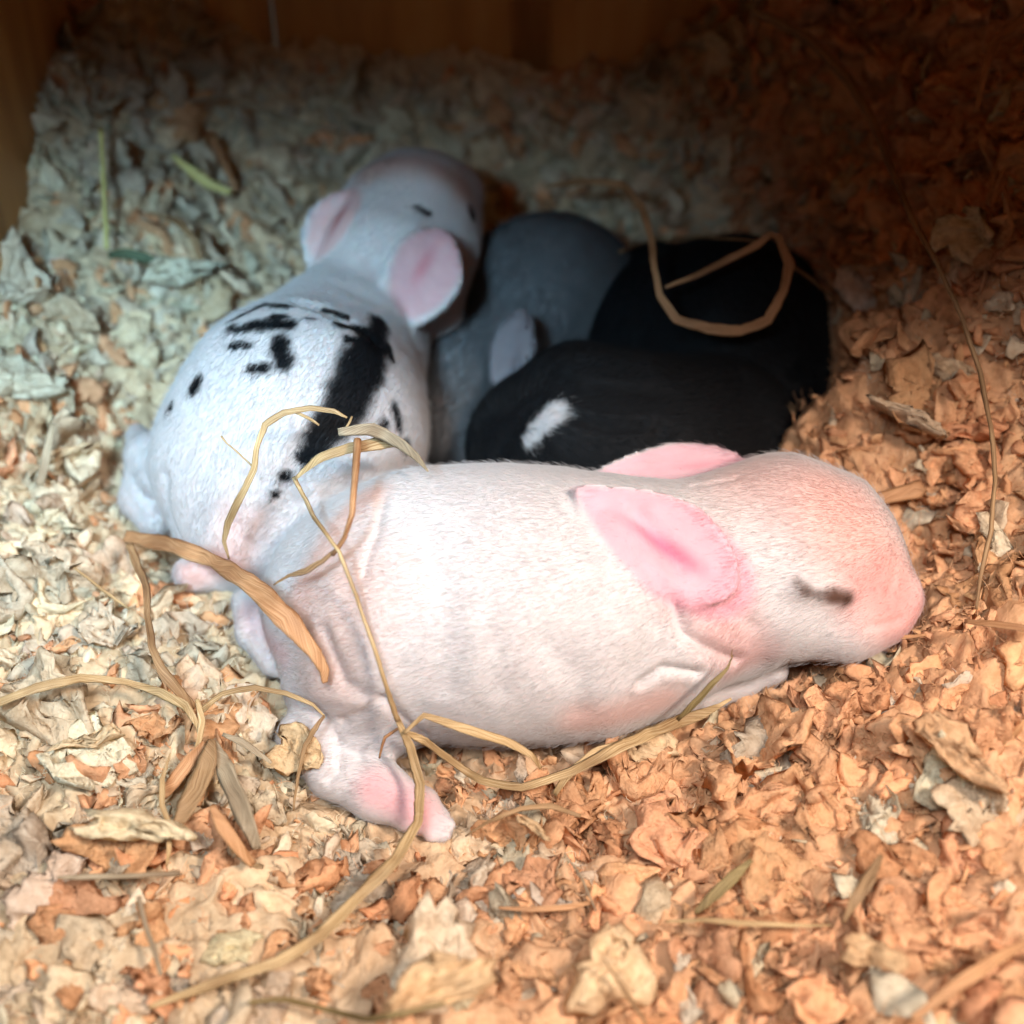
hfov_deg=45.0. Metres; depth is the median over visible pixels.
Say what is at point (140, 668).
paper flake
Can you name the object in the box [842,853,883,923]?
dry grass
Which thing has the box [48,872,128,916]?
paper flake
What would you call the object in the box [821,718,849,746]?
paper flake
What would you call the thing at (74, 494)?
paper flake
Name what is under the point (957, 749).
paper flake
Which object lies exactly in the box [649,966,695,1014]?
paper flake
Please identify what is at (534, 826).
paper flake
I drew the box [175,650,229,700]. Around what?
paper flake
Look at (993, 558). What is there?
paper flake
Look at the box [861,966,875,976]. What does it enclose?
paper flake
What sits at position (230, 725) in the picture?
paper flake
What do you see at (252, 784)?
paper flake
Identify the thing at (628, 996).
hay strand
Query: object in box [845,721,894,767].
paper flake
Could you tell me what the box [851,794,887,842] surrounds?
paper flake
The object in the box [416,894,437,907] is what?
paper flake
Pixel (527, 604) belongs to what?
rabbit kit
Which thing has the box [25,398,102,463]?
paper flake
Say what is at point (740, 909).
paper flake
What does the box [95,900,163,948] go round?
paper flake
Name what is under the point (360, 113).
paper flake
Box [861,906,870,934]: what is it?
paper flake
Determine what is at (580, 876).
hay strand
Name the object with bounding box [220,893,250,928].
paper flake
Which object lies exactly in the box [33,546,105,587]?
paper flake
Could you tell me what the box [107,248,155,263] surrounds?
green scrap
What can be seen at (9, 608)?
paper flake
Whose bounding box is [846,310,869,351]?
paper flake
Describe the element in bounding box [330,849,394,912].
paper flake
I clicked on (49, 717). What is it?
paper flake
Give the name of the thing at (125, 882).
paper flake
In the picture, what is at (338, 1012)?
dry grass
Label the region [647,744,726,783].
paper flake
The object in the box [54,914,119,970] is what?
paper flake
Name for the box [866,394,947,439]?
paper flake
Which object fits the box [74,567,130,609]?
hay strand
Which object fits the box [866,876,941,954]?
paper flake
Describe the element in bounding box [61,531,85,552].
paper flake
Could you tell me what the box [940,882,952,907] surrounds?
paper flake
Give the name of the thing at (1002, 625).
dry grass
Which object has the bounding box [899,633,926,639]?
straw
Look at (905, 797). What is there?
paper flake
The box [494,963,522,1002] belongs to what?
paper flake
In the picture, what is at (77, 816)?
paper flake
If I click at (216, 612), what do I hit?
paper fibres
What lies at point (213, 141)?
dry grass
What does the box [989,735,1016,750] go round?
paper flake
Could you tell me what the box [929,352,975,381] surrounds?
paper flake
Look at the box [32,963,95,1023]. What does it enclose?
paper flake
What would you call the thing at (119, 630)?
paper flake
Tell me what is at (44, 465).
straw
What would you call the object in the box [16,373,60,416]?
paper flake
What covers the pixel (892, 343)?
paper flake
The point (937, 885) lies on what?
paper flake
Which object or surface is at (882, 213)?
paper bedding
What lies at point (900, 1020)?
paper flake
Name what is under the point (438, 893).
paper flake
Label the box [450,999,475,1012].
paper flake
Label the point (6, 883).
paper flake
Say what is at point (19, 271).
paper flake
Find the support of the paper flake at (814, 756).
on the bedding heap
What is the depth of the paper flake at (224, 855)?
0.14 m
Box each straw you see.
[36,423,55,485]
[57,871,180,879]
[98,129,108,249]
[136,895,162,975]
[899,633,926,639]
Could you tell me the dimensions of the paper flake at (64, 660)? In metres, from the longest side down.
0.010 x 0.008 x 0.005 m
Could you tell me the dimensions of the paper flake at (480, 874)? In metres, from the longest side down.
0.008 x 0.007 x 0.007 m
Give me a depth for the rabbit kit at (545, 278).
0.21 m
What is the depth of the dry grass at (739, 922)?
0.13 m
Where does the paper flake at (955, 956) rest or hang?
on the bedding heap
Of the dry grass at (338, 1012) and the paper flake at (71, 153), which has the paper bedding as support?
the paper flake at (71, 153)
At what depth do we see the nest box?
0.24 m
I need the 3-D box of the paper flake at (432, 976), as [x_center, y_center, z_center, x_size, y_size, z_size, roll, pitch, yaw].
[-0.008,0.048,0.126,0.013,0.008,0.006,-21,72,-20]
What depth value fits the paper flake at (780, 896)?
0.14 m
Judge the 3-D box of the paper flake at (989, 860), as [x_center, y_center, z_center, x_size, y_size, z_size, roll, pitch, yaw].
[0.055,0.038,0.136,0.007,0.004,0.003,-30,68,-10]
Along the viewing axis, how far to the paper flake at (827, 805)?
0.14 m
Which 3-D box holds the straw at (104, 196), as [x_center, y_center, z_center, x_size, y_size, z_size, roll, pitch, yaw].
[-0.068,-0.054,0.206,0.002,0.016,0.015,0,38,0]
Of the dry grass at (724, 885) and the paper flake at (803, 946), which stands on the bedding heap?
the dry grass at (724, 885)
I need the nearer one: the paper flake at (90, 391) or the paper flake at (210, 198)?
the paper flake at (90, 391)
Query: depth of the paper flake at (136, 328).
0.21 m
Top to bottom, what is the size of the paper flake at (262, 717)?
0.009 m
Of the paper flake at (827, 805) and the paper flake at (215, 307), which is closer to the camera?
the paper flake at (827, 805)
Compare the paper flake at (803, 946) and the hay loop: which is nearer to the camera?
the paper flake at (803, 946)
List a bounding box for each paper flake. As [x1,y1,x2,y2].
[0,225,54,303]
[0,317,34,349]
[0,354,69,402]
[0,498,35,555]
[0,555,73,620]
[0,557,35,624]
[0,645,93,745]
[0,794,30,870]
[0,811,54,878]
[0,849,87,930]
[0,873,12,890]
[2,500,32,526]
[8,405,85,450]
[9,739,30,766]
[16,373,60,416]
[16,729,24,750]
[19,640,53,679]
[20,540,78,583]
[21,468,101,508]
[24,583,98,622]
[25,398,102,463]
[27,904,75,943]
[31,508,88,535]
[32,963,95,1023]
[33,398,58,412]
[33,474,66,512]
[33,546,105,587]
[36,711,138,790]
[37,577,132,614]
[39,290,103,345]
[43,723,125,752]
[44,351,76,412]
[48,435,103,483]
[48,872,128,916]
[50,818,158,872]
[53,653,75,675]
[53,804,129,884]
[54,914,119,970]
[54,959,87,1010]
[56,131,112,185]
[57,19,123,77]
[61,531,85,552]
[62,796,87,823]
[64,544,97,615]
[65,700,146,792]
[66,808,197,842]
[69,376,113,406]
[74,403,95,424]
[75,242,117,283]
[77,135,123,189]
[78,600,138,649]
[82,535,134,577]
[84,128,132,171]
[86,166,146,197]
[86,927,137,990]
[87,978,161,1015]
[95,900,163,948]
[102,886,122,916]
[108,310,159,369]
[119,878,136,884]
[119,965,172,1023]
[120,44,152,95]
[121,580,173,610]
[121,711,184,746]
[122,611,179,665]
[125,648,157,684]
[132,807,161,818]
[134,219,175,255]
[134,901,169,946]
[137,942,170,992]
[140,256,230,288]
[140,583,188,625]
[146,62,191,117]
[146,83,214,146]
[160,664,258,745]
[165,972,189,991]
[172,802,229,853]
[173,195,218,224]
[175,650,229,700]
[177,270,233,321]
[194,182,234,227]
[194,691,229,722]
[195,804,271,902]
[199,928,264,966]
[201,228,255,295]
[208,812,274,868]
[214,789,286,826]
[216,728,238,763]
[217,775,263,811]
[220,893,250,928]
[226,683,277,741]
[227,818,263,868]
[230,816,238,831]
[238,892,265,911]
[247,971,294,1023]
[259,929,303,962]
[260,721,323,775]
[295,856,349,892]
[295,895,356,922]
[303,966,332,997]
[325,133,370,175]
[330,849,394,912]
[335,57,388,131]
[352,819,366,840]
[360,856,430,924]
[362,859,398,873]
[372,935,406,954]
[382,950,497,1020]
[390,889,477,1013]
[395,943,407,974]
[416,877,447,903]
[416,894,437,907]
[440,854,496,888]
[446,873,458,904]
[449,810,493,862]
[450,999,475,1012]
[453,887,477,922]
[455,856,520,908]
[467,863,525,911]
[470,809,543,853]
[476,861,517,933]
[487,882,522,924]
[493,796,545,869]
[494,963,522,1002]
[499,788,545,803]
[499,955,558,989]
[502,853,562,917]
[503,887,538,949]
[505,753,528,810]
[515,814,550,840]
[521,768,600,848]
[523,921,550,941]
[530,940,569,987]
[531,841,581,875]
[554,780,598,839]
[558,930,597,997]
[559,780,591,827]
[559,956,644,1023]
[562,819,600,862]
[562,920,656,1017]
[578,771,608,835]
[593,818,629,857]
[596,725,678,761]
[596,861,660,884]
[602,761,623,800]
[605,736,672,801]
[621,182,688,247]
[625,790,707,870]
[634,873,671,941]
[640,928,661,957]
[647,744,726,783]
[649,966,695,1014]
[658,111,699,162]
[665,805,779,846]
[667,912,741,984]
[671,932,724,985]
[672,949,703,1023]
[679,902,748,954]
[684,9,747,70]
[692,827,732,877]
[692,977,727,1023]
[695,899,738,930]
[696,776,722,810]
[696,899,794,949]
[700,759,747,823]
[701,29,745,81]
[715,785,801,840]
[718,694,814,780]
[718,956,755,1011]
[719,707,798,786]
[729,817,820,916]
[730,929,757,957]
[735,899,842,967]
[737,932,803,1015]
[751,749,793,783]
[757,763,813,798]
[760,782,787,789]
[761,964,791,987]
[762,812,794,841]
[763,946,785,974]
[770,974,851,1023]
[774,879,796,901]
[779,790,849,880]
[781,723,840,809]
[781,802,834,869]
[787,684,806,708]
[787,917,845,959]
[803,683,862,736]
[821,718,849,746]
[822,676,890,712]
[826,896,881,951]
[833,263,877,311]
[833,776,840,825]
[833,913,869,993]
[837,1013,923,1023]
[838,308,906,359]
[838,919,908,970]
[839,933,910,973]
[842,792,861,824]
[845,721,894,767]
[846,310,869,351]
[850,829,941,894]
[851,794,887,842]
[861,784,900,843]
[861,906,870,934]
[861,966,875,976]
[863,47,903,81]
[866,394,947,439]
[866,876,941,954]
[869,251,930,290]
[882,339,969,432]
[885,336,931,357]
[887,713,956,780]
[893,230,932,279]
[894,411,953,445]
[896,304,927,333]
[898,755,922,808]
[899,827,941,841]
[901,164,963,225]
[902,83,959,123]
[902,867,916,877]
[906,773,916,787]
[911,710,1011,798]
[912,837,927,850]
[913,730,970,809]
[920,683,969,714]
[922,866,976,947]
[924,400,934,411]
[929,206,994,264]
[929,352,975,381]
[931,776,1007,846]
[932,422,1008,441]
[933,390,974,425]
[933,534,963,563]
[933,552,1023,608]
[938,704,1020,741]
[938,814,987,874]
[940,619,962,630]
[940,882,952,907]
[947,380,968,421]
[949,133,1023,173]
[949,948,976,999]
[951,443,983,492]
[951,901,1019,976]
[952,486,997,529]
[955,963,1003,1023]
[957,949,986,963]
[971,725,1004,758]
[972,184,1019,272]
[973,607,1019,672]
[974,535,1002,601]
[975,511,1012,573]
[979,835,1023,875]
[985,137,1023,209]
[987,225,1023,277]
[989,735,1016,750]
[989,975,1023,1005]
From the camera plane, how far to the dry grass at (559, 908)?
0.14 m
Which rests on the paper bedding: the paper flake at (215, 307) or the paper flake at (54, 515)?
the paper flake at (54, 515)
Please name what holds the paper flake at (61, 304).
on the paper bedding
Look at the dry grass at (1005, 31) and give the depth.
0.18 m
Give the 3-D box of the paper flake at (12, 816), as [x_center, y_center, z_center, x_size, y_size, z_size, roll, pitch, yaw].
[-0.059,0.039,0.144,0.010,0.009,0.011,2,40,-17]
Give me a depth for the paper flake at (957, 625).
0.16 m
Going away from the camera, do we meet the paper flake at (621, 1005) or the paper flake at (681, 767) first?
the paper flake at (621, 1005)
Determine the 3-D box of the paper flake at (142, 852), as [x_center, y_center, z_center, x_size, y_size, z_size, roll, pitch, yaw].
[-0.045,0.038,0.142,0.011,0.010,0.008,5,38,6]
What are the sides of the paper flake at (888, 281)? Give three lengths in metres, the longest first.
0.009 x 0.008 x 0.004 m
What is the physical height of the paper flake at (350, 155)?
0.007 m
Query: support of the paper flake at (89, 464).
on the paper bedding
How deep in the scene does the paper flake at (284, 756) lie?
0.15 m
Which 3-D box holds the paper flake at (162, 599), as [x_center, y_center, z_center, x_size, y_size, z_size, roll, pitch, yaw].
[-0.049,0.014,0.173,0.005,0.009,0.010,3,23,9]
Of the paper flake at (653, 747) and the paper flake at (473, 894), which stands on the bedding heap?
the paper flake at (473, 894)
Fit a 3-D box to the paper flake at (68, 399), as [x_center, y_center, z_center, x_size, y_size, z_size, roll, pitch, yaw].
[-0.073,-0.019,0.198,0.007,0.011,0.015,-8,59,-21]
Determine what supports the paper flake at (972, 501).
on the paper bedding
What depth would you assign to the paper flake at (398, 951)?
0.14 m
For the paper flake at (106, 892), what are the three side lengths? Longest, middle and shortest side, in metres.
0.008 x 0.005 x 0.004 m
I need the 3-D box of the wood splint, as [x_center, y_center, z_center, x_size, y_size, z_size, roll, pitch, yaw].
[0.054,-0.003,0.173,0.008,0.003,0.003,0,38,0]
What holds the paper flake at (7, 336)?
on the paper bedding
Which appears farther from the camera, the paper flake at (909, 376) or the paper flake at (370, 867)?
the paper flake at (909, 376)
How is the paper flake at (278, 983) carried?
on the bedding heap
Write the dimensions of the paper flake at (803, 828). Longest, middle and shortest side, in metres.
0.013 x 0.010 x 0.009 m
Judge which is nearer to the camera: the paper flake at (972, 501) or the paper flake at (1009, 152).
the paper flake at (972, 501)
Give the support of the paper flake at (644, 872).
on the paper bedding
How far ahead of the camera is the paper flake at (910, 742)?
0.14 m
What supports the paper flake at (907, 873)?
on the bedding heap
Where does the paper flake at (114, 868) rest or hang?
on the paper bedding
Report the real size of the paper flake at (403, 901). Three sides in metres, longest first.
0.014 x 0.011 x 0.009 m
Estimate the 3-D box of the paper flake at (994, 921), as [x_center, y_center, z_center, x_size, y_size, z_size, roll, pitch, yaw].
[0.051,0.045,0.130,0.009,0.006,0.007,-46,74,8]
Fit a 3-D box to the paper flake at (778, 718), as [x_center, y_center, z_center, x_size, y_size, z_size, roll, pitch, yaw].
[0.031,0.028,0.151,0.011,0.011,0.011,-27,45,-30]
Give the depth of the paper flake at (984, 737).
0.14 m
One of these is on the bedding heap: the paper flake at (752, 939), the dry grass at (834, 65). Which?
the dry grass at (834, 65)
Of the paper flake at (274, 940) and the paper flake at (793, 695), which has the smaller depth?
the paper flake at (274, 940)
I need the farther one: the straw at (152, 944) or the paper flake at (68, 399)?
the paper flake at (68, 399)
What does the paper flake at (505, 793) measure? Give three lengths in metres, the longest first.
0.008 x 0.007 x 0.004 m
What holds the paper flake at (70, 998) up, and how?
on the bedding heap
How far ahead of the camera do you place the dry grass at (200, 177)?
0.22 m
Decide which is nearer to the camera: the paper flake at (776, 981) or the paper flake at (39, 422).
the paper flake at (776, 981)
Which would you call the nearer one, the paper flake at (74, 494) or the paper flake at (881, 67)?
the paper flake at (74, 494)
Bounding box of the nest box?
[0,0,713,270]
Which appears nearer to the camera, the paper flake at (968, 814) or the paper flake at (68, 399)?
the paper flake at (968, 814)
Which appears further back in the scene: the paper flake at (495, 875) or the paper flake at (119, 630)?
the paper flake at (119, 630)
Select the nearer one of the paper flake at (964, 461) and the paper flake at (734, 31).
the paper flake at (964, 461)
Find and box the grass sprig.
[148,423,732,1009]
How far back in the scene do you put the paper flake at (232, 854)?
0.14 m
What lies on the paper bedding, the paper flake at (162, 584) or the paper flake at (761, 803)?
the paper flake at (162, 584)
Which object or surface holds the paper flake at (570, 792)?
on the paper bedding
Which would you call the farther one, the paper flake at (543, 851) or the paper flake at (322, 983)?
the paper flake at (543, 851)
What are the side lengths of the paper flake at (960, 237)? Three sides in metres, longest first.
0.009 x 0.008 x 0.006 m
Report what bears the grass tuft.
on the bedding heap
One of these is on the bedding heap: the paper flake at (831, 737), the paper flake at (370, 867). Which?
the paper flake at (370, 867)
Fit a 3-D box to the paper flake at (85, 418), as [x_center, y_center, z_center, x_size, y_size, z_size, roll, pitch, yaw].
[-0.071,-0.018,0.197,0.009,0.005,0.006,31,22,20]
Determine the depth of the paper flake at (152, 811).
0.15 m
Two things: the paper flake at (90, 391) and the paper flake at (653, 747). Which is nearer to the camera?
the paper flake at (653, 747)
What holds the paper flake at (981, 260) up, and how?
on the paper bedding
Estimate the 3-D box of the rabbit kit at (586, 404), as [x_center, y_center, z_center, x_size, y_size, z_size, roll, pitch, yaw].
[0.019,-0.011,0.193,0.052,0.034,0.036,0,38,0]
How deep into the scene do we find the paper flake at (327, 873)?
0.14 m
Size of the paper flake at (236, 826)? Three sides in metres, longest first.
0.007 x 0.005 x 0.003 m
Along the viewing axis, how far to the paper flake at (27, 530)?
0.18 m
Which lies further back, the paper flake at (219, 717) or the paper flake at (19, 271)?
the paper flake at (19, 271)
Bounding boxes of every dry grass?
[148,211,202,288]
[171,153,231,194]
[205,132,236,191]
[222,732,271,763]
[248,997,445,1021]
[498,901,593,911]
[665,917,831,926]
[694,858,752,914]
[751,6,997,609]
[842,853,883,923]
[909,938,1023,1022]
[964,619,1023,631]
[974,10,1023,110]
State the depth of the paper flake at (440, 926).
0.13 m
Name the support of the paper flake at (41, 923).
on the paper bedding
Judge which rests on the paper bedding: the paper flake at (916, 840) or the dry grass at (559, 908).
the paper flake at (916, 840)
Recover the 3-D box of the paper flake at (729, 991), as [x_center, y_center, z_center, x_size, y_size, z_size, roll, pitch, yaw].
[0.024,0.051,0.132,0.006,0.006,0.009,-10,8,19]
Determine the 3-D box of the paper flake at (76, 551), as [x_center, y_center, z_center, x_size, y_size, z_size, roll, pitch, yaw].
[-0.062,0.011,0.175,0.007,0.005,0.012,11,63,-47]
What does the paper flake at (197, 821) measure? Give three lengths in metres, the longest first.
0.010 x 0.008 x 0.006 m
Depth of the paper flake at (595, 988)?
0.13 m
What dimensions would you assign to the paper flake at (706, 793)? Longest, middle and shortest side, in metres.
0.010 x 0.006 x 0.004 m
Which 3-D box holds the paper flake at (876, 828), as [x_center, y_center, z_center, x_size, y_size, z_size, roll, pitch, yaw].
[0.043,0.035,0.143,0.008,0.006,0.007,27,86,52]
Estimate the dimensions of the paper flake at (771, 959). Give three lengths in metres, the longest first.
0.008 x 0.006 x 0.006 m
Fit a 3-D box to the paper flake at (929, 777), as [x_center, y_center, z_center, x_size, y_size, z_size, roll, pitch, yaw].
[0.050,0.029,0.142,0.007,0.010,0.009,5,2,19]
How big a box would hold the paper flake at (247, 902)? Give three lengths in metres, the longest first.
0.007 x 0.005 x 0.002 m
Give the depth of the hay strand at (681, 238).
0.21 m
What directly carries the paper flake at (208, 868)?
on the bedding heap
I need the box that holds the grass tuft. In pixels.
[0,530,328,867]
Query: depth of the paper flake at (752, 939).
0.14 m
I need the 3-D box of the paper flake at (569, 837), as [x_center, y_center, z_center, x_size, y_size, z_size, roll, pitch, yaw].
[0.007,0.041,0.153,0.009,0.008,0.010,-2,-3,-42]
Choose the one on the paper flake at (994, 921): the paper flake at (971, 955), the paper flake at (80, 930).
the paper flake at (971, 955)
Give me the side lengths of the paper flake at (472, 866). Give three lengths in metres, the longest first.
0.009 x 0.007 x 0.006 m
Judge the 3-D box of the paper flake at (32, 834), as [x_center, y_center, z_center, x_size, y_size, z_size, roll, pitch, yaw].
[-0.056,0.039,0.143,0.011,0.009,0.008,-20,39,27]
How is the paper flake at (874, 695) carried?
on the paper bedding
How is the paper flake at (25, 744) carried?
on the paper bedding
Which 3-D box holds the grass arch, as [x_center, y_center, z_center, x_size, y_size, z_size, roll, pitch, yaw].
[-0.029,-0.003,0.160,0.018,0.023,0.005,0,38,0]
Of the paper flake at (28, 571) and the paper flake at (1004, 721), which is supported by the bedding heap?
the paper flake at (28, 571)
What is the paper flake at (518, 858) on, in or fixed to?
on the paper bedding
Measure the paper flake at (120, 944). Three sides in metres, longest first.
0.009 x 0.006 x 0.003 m
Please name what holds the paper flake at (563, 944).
on the paper bedding
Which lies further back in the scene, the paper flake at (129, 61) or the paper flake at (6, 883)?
the paper flake at (129, 61)
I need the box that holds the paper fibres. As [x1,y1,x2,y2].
[0,0,1023,1023]
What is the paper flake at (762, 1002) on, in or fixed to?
on the bedding heap
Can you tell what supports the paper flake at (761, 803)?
on the bedding heap
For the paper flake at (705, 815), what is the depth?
0.15 m
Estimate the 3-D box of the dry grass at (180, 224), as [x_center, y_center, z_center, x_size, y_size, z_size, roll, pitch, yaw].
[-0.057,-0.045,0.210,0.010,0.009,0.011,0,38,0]
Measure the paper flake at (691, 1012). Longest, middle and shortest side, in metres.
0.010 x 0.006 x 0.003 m
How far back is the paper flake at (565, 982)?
0.13 m
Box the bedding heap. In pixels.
[0,0,1023,1023]
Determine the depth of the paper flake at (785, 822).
0.14 m
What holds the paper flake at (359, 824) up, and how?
on the paper bedding
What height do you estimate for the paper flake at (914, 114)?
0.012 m
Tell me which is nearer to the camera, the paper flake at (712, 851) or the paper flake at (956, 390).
the paper flake at (712, 851)
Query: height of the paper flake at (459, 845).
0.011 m
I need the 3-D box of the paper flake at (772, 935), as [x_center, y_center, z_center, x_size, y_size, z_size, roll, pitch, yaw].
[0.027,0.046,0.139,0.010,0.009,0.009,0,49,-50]
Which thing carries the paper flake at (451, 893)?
on the paper flake at (467, 911)
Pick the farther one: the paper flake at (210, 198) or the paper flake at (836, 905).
the paper flake at (210, 198)
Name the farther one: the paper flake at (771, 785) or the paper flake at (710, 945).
the paper flake at (771, 785)
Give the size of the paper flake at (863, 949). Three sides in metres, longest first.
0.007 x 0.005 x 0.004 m
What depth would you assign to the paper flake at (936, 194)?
0.19 m
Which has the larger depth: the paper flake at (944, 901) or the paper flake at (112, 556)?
the paper flake at (112, 556)
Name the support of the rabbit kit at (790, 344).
on the bedding heap
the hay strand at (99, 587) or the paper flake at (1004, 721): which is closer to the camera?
the paper flake at (1004, 721)
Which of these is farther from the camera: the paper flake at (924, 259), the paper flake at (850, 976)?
the paper flake at (924, 259)
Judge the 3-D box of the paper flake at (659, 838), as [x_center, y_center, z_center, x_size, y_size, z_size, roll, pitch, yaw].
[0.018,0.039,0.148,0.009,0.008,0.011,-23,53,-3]
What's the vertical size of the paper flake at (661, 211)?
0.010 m
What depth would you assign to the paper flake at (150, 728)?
0.16 m
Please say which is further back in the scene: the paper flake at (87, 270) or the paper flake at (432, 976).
the paper flake at (87, 270)
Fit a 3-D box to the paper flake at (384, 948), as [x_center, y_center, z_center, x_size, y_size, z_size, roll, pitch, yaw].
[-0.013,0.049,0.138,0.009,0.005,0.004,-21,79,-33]
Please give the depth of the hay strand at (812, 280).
0.20 m
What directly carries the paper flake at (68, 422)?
on the paper bedding
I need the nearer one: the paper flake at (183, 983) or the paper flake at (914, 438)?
the paper flake at (183, 983)
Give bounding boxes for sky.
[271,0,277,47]
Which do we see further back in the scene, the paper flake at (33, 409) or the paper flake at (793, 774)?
the paper flake at (33, 409)
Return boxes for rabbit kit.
[112,144,486,594]
[225,440,926,842]
[425,207,630,464]
[459,335,801,470]
[586,230,833,418]
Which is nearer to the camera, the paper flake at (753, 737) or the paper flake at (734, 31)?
the paper flake at (753, 737)
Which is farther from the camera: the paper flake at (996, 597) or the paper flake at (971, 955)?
the paper flake at (996, 597)
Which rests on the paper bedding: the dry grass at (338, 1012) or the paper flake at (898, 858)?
the paper flake at (898, 858)
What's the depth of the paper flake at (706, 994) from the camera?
0.13 m
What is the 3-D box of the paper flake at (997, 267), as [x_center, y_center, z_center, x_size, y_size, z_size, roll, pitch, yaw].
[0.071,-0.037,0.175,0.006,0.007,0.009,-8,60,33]
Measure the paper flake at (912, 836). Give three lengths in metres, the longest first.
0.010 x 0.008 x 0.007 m
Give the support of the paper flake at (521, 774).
on the paper bedding
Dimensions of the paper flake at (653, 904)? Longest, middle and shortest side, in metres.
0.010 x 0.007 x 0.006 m
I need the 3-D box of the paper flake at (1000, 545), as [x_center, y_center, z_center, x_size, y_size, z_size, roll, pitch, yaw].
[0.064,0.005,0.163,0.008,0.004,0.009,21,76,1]
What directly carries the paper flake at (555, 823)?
on the bedding heap
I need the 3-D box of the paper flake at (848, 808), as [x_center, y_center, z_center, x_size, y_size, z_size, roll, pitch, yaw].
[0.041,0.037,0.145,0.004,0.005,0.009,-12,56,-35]
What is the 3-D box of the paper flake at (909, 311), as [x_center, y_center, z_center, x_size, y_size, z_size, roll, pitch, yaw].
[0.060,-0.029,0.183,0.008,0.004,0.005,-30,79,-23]
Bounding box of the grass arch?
[220,405,352,558]
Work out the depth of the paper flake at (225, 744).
0.15 m
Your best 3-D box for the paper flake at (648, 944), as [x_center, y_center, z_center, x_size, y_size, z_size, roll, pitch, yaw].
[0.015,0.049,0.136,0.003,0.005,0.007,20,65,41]
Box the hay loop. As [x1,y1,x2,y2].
[545,177,794,335]
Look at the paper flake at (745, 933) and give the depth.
0.14 m
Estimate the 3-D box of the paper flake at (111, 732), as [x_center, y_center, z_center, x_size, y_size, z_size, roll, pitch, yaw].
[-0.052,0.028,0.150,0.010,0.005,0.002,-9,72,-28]
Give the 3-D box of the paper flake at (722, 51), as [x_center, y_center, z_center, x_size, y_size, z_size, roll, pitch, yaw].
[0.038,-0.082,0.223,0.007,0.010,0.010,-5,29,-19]
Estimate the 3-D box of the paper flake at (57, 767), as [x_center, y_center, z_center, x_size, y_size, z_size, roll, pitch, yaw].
[-0.052,0.030,0.151,0.012,0.007,0.010,27,45,30]
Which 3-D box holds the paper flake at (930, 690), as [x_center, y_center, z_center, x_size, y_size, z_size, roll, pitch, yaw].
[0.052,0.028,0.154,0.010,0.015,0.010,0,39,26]
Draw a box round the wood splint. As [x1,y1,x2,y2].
[877,479,927,503]
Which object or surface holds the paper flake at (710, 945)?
on the bedding heap
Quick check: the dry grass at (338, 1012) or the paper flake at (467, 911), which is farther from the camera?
the paper flake at (467, 911)
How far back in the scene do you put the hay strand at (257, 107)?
0.23 m
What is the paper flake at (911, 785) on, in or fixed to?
on the paper bedding
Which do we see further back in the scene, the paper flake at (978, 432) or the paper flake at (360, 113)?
the paper flake at (360, 113)
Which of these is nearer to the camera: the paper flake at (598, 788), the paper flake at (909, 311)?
the paper flake at (598, 788)
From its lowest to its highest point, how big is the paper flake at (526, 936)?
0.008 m
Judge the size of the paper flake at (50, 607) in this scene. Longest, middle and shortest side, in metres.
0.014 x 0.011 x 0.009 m
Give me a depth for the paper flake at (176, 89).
0.23 m
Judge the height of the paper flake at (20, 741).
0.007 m
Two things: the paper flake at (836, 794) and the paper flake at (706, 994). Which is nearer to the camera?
the paper flake at (706, 994)
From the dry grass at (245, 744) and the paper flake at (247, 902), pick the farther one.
the dry grass at (245, 744)
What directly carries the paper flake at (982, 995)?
on the paper bedding
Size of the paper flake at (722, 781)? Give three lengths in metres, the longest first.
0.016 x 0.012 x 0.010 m
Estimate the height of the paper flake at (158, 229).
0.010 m
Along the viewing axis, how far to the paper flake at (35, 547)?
0.17 m
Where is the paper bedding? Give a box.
[0,0,1023,1023]
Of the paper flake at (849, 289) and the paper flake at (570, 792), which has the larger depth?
the paper flake at (849, 289)
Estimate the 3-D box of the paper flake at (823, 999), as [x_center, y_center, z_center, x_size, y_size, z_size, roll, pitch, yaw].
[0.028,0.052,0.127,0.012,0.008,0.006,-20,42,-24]
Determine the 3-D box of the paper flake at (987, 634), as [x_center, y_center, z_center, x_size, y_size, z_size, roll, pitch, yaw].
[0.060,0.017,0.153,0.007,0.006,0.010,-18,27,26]
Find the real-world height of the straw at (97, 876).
0.002 m
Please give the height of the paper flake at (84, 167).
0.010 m
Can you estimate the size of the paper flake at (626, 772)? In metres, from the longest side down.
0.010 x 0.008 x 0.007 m
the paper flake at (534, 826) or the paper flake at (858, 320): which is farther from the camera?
the paper flake at (858, 320)
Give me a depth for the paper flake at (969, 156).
0.19 m
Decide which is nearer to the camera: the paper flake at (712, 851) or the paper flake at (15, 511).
the paper flake at (712, 851)
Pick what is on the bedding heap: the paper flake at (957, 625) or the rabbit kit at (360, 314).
the rabbit kit at (360, 314)
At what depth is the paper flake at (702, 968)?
0.13 m
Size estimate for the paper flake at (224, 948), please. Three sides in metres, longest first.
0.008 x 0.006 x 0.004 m
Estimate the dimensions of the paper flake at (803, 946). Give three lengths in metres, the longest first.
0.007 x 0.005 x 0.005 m
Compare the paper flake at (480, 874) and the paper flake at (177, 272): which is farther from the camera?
the paper flake at (177, 272)
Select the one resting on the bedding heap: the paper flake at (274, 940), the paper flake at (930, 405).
the paper flake at (930, 405)
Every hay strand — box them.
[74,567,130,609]
[191,95,338,133]
[465,803,580,836]
[564,853,596,911]
[604,959,647,1023]
[619,236,756,252]
[794,266,835,299]
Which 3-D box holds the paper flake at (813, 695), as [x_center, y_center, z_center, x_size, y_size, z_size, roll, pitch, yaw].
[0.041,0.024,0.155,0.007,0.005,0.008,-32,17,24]

